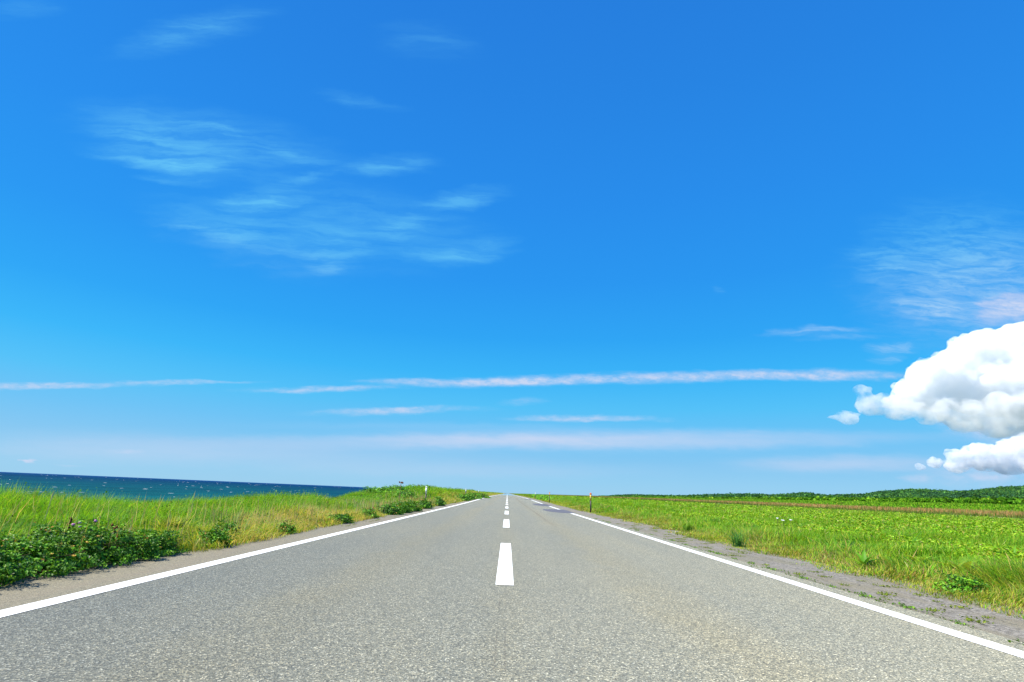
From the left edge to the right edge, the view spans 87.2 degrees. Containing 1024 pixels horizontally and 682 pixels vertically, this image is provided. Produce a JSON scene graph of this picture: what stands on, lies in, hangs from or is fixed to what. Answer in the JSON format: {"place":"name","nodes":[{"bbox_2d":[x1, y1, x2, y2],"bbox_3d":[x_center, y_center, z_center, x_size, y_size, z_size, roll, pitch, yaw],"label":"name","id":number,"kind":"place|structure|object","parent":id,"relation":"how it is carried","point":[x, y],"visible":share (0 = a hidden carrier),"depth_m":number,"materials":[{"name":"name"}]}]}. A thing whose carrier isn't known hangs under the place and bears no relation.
{"place":"outdoors","nodes":[
{"label":"outdoors","id":0,"kind":"place"},
{"bbox_2d":[0,533,41,585],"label":"rose bush","id":1,"kind":"object","parent":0,"point":[8,566],"visible":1,"depth_m":4.76,"materials":[{"name":"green plant"}]},
{"bbox_2d":[0,530,108,578],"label":"rose bush","id":2,"kind":"object","parent":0,"point":[47,558],"visible":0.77,"depth_m":5.31,"materials":[{"name":"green plant"}]},
{"bbox_2d":[26,517,141,570],"bbox_3d":[-4.842,2.228,5.993,1.232,0.516,1.177,-8,-19,33],"label":"rose bush","id":3,"kind":"object","parent":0,"point":[97,548],"visible":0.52,"depth_m":5.93,"materials":[{"name":"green plant"}]},
{"bbox_2d":[38,508,137,528],"bbox_3d":[-6.734,2.763,8.338,2.055,0.304,1.775,-12,-21,41],"label":"grass tussock","id":4,"kind":"object","parent":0,"point":[102,516],"depth_m":8.29,"materials":[{"name":"green plant"}]},
{"bbox_2d":[78,524,165,561],"bbox_3d":[-4.862,2.449,6.572,1.169,0.409,1.098,15,-20,-38],"label":"rose bush","id":5,"kind":"object","parent":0,"point":[145,547],"visible":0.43,"depth_m":6.50,"materials":[{"name":"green plant"}]},
{"bbox_2d":[128,525,190,555],"bbox_3d":[-4.718,2.614,7.050,0.888,0.370,0.929,2,-16,0],"label":"rose bush","id":6,"kind":"object","parent":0,"point":[169,547],"visible":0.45,"depth_m":7.03,"materials":[{"name":"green plant"}]},
{"bbox_2d":[0,472,376,502],"bbox_3d":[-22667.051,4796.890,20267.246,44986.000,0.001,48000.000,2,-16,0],"label":"sea","id":7,"kind":"structure","parent":0,"point":[150,488],"depth_m":626.87,"materials":[{"name":"liquid"}]},
{"bbox_2d":[194,523,233,547],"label":"rose bush","id":8,"kind":"object","parent":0,"point":[215,533],"visible":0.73,"depth_m":8.05,"materials":[{"name":"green plant"}]},
{"bbox_2d":[207,518,243,536],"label":"rose bush","id":9,"kind":"object","parent":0,"point":[231,525],"visible":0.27,"depth_m":9.13,"materials":[{"name":"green plant"}]},
{"bbox_2d":[0,494,499,609],"bbox_3d":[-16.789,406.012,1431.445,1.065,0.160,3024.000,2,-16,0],"label":"shoulder","id":10,"kind":"object","parent":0,"point":[30,589],"visible":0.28,"depth_m":5.76},
{"bbox_2d":[327,513,354,523],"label":"rose bush","id":11,"kind":"object","parent":10,"relation":"on","point":[346,517],"visible":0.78,"depth_m":14.38,"materials":[{"name":"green plant"}]},
{"bbox_2d":[376,501,404,514],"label":"rose bush","id":12,"kind":"object","parent":10,"relation":"on","point":[392,509],"visible":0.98,"depth_m":20.24,"materials":[{"name":"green plant"}]},
{"bbox_2d":[394,498,415,512],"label":"rose bush","id":13,"kind":"object","parent":10,"relation":"on","point":[406,508],"visible":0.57,"depth_m":22.16,"materials":[{"name":"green plant"}]},
{"bbox_2d":[404,499,422,511],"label":"rose bush","id":14,"kind":"object","parent":10,"relation":"on","point":[414,504],"visible":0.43,"depth_m":24.05,"materials":[{"name":"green plant"}]},
{"bbox_2d":[416,497,436,508],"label":"rose bush","id":15,"kind":"object","parent":10,"relation":"on","point":[425,504],"visible":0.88,"depth_m":28.18,"materials":[{"name":"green plant"}]},
{"bbox_2d":[275,520,296,533],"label":"rose bush","id":16,"kind":"object","parent":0,"point":[288,529],"visible":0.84,"depth_m":10.70,"materials":[{"name":"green plant"}]},
{"bbox_2d":[359,507,379,518],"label":"rose bush","id":17,"kind":"object","parent":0,"point":[370,511],"visible":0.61,"depth_m":17.29,"materials":[{"name":"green plant"}]},
{"bbox_2d":[429,496,446,505],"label":"rose bush","id":18,"kind":"object","parent":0,"point":[439,501],"visible":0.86,"depth_m":34.16,"materials":[{"name":"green plant"}]},
{"bbox_2d":[0,493,1023,681],"bbox_3d":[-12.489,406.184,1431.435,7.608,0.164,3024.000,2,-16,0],"label":"road","id":19,"kind":"structure","parent":0,"point":[506,587],"depth_m":4.17,"materials":[{"name":"grey asphalt"}]},
{"bbox_2d":[0,0,1023,495],"label":"sky","id":20,"kind":"structure","parent":0,"point":[556,247],"materials":[{"name":"blue"}]},
{"bbox_2d":[3,493,1023,619],"bbox_3d":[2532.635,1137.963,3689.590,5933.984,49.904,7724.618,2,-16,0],"label":"ground","id":21,"kind":"structure","parent":0,"point":[42,569],"depth_m":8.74,"materials":[{"name":"green plant"}]},
{"bbox_2d":[63,510,167,525],"bbox_3d":[-6.968,2.960,9.002,1.899,0.280,2.044,-6,-18,27],"label":"grass tussock","id":22,"kind":"object","parent":21,"relation":"on","point":[123,514],"depth_m":9.08,"materials":[{"name":"green plant"}]},
{"bbox_2d":[144,512,207,529],"bbox_3d":[-5.639,2.996,8.822,0.809,0.366,0.972,-5,-18,26],"label":"grass tussock","id":23,"kind":"object","parent":21,"relation":"on","point":[172,521],"depth_m":8.85,"materials":[{"name":"green plant"}]},
{"bbox_2d":[0,480,503,586],"bbox_3d":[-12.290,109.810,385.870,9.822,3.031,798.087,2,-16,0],"label":"verge grass","id":24,"kind":"structure","parent":21,"relation":"on","point":[19,513],"depth_m":10.58,"materials":[{"name":"green plant"}]},
{"bbox_2d":[353,486,390,495],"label":"mound bush","id":25,"kind":"object","parent":21,"relation":"on","point":[380,490],"visible":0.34,"depth_m":36.10,"materials":[{"name":"green plant"}]},
{"bbox_2d":[378,484,408,492],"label":"mound bush","id":26,"kind":"object","parent":21,"relation":"on","point":[403,489],"visible":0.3,"depth_m":40.62,"materials":[{"name":"green plant"}]},
{"bbox_2d":[390,489,418,498],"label":"mound bush","id":27,"kind":"object","parent":21,"relation":"on","point":[410,494],"visible":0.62,"depth_m":35.30,"materials":[{"name":"green plant"}]},
{"bbox_2d":[394,484,417,489],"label":"mound bush","id":28,"kind":"object","parent":21,"relation":"on","point":[411,486],"visible":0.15,"depth_m":45.99,"materials":[{"name":"green plant"}]},
{"bbox_2d":[455,493,469,500],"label":"rose bush","id":29,"kind":"object","parent":21,"relation":"on","point":[464,497],"visible":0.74,"depth_m":54.00,"materials":[{"name":"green plant"}]},
{"bbox_2d":[465,493,475,499],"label":"rose bush","id":30,"kind":"object","parent":21,"relation":"on","point":[470,497],"visible":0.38,"depth_m":62.13,"materials":[{"name":"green plant"}]},
{"bbox_2d":[468,493,482,498],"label":"rose bush","id":31,"kind":"object","parent":21,"relation":"on","point":[476,495],"visible":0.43,"depth_m":69.98,"materials":[{"name":"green plant"}]},
{"bbox_2d":[469,492,489,497],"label":"rose bush","id":32,"kind":"object","parent":21,"relation":"on","point":[484,495],"visible":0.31,"depth_m":80.80,"materials":[{"name":"green plant"}]},
{"bbox_2d":[536,494,547,498],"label":"verge bush","id":33,"kind":"object","parent":21,"relation":"on","point":[542,496],"visible":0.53,"depth_m":90.17,"materials":[{"name":"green plant"}]},
{"bbox_2d":[680,521,699,530],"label":"grass tussock","id":34,"kind":"object","parent":21,"relation":"on","point":[688,527],"depth_m":17.35,"materials":[{"name":"green plant"}]},
{"bbox_2d":[530,494,1023,583],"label":"field leaves","id":35,"kind":"object","parent":21,"relation":"on","point":[961,525],"visible":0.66,"depth_m":22.00,"materials":[{"name":"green plant"}]},
{"bbox_2d":[599,495,1023,504],"bbox_3d":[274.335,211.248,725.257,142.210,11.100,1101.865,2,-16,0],"label":"willow thicket","id":36,"kind":"object","parent":21,"relation":"on","point":[999,500],"visible":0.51,"depth_m":303.27,"materials":[{"name":"green plant"}]},
{"bbox_2d":[608,496,1023,511],"bbox_3d":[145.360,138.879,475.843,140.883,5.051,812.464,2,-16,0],"label":"marsh grass","id":37,"kind":"structure","parent":21,"relation":"on","point":[991,507],"depth_m":204.41,"materials":[{"name":"green plant"}]},
{"bbox_2d":[912,544,954,553],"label":"grass tussock","id":38,"kind":"object","parent":21,"relation":"on","point":[936,549],"depth_m":9.45,"materials":[{"name":"green plant"}]},
{"bbox_2d":[844,496,1023,498],"bbox_3d":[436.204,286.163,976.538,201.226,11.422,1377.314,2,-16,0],"label":"wood","id":39,"kind":"object","parent":21,"relation":"on","point":[963,497],"depth_m":418.92,"materials":[{"name":"green plant"}]},
{"bbox_2d":[935,556,982,573],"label":"broadleaf plant","id":40,"kind":"object","parent":21,"relation":"on","point":[963,564],"visible":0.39,"depth_m":7.62,"materials":[{"name":"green plant"}]},
{"bbox_2d":[714,529,748,546],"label":"grass tussock","id":41,"kind":"object","parent":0,"point":[737,539],"depth_m":12.18,"materials":[{"name":"green plant"}]},
{"bbox_2d":[513,494,1023,641],"bbox_3d":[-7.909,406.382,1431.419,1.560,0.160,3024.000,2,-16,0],"label":"shoulder","id":42,"kind":"object","parent":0,"point":[1003,625],"visible":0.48,"depth_m":6.85},
{"bbox_2d":[751,565,793,572],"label":"weed tuft","id":43,"kind":"object","parent":42,"relation":"on","point":[770,568],"visible":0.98,"depth_m":8.13,"materials":[{"name":"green plant"}]},
{"bbox_2d":[785,573,817,581],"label":"weed tuft","id":44,"kind":"object","parent":42,"relation":"on","point":[803,577],"visible":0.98,"depth_m":7.27,"materials":[{"name":"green plant"}]},
{"bbox_2d":[843,589,887,602],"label":"weed tuft","id":45,"kind":"object","parent":42,"relation":"on","point":[862,594],"visible":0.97,"depth_m":6.01,"materials":[{"name":"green plant"}]},
{"bbox_2d":[875,599,940,614],"bbox_3d":[3.993,2.685,5.434,0.173,0.048,0.760,4,-16,-6],"label":"weed tuft","id":46,"kind":"object","parent":42,"relation":"on","point":[909,607],"visible":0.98,"depth_m":5.41,"materials":[{"name":"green plant"}]},
{"bbox_2d":[939,617,980,629],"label":"weed tuft","id":47,"kind":"object","parent":42,"relation":"on","point":[963,624],"visible":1,"depth_m":4.75,"materials":[{"name":"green plant"}]},
{"bbox_2d":[540,494,1023,517],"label":"reeds","id":48,"kind":"object","parent":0,"point":[994,513],"visible":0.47,"depth_m":85.11,"materials":[{"name":"plant"}]},
{"bbox_2d":[845,549,879,565],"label":"broadleaf plant","id":49,"kind":"object","parent":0,"point":[864,559],"visible":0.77,"depth_m":8.77,"materials":[{"name":"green plant"}]},
{"bbox_2d":[877,591,896,595],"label":"weed tuft","id":50,"kind":"object","parent":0,"point":[884,594],"visible":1,"depth_m":6.22,"materials":[{"name":"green plant"}]},
{"bbox_2d":[889,531,922,541],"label":"broadleaf plant","id":51,"kind":"object","parent":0,"point":[912,540],"visible":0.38,"depth_m":11.27,"materials":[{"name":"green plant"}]},
{"bbox_2d":[907,555,935,564],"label":"broadleaf plant","id":52,"kind":"object","parent":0,"point":[921,559],"visible":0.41,"depth_m":8.67,"materials":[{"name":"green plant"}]},
{"bbox_2d":[925,607,945,612],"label":"weed tuft","id":53,"kind":"object","parent":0,"point":[930,608],"visible":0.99,"depth_m":5.35,"materials":[{"name":"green plant"}]},
{"bbox_2d":[941,604,971,608],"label":"weed tuft","id":54,"kind":"object","parent":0,"point":[957,606],"visible":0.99,"depth_m":5.58,"materials":[{"name":"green plant"}]},
{"bbox_2d":[932,571,993,594],"bbox_3d":[5.592,3.000,6.656,0.717,0.260,0.702,2,-16,0],"label":"verge bush","id":55,"kind":"object","parent":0,"point":[964,580],"visible":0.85,"depth_m":6.59,"materials":[{"name":"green plant"}]},
{"bbox_2d":[959,614,993,624],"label":"weed tuft","id":56,"kind":"object","parent":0,"point":[967,618],"visible":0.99,"depth_m":4.90,"materials":[{"name":"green plant"}]},
{"bbox_2d":[988,571,1018,581],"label":"verge bush","id":57,"kind":"object","parent":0,"point":[1003,575],"visible":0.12,"depth_m":6.89,"materials":[{"name":"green plant"}]},
{"bbox_2d":[994,546,1023,557],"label":"broadleaf plant","id":58,"kind":"object","parent":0,"point":[1014,551],"visible":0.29,"depth_m":8.95,"materials":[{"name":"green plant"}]},
{"bbox_3d":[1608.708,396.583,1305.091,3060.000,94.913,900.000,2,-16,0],"label":"hills","id":59,"kind":"structure","parent":0,"visible":0},
{"bbox_2d":[607,485,1023,497],"bbox_3d":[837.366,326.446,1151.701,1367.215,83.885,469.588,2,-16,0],"label":"hill forest","id":60,"kind":"object","parent":59,"relation":"on","point":[1008,491],"visible":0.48,"depth_m":1072.39,"materials":[{"name":"green plant"}]}
]}

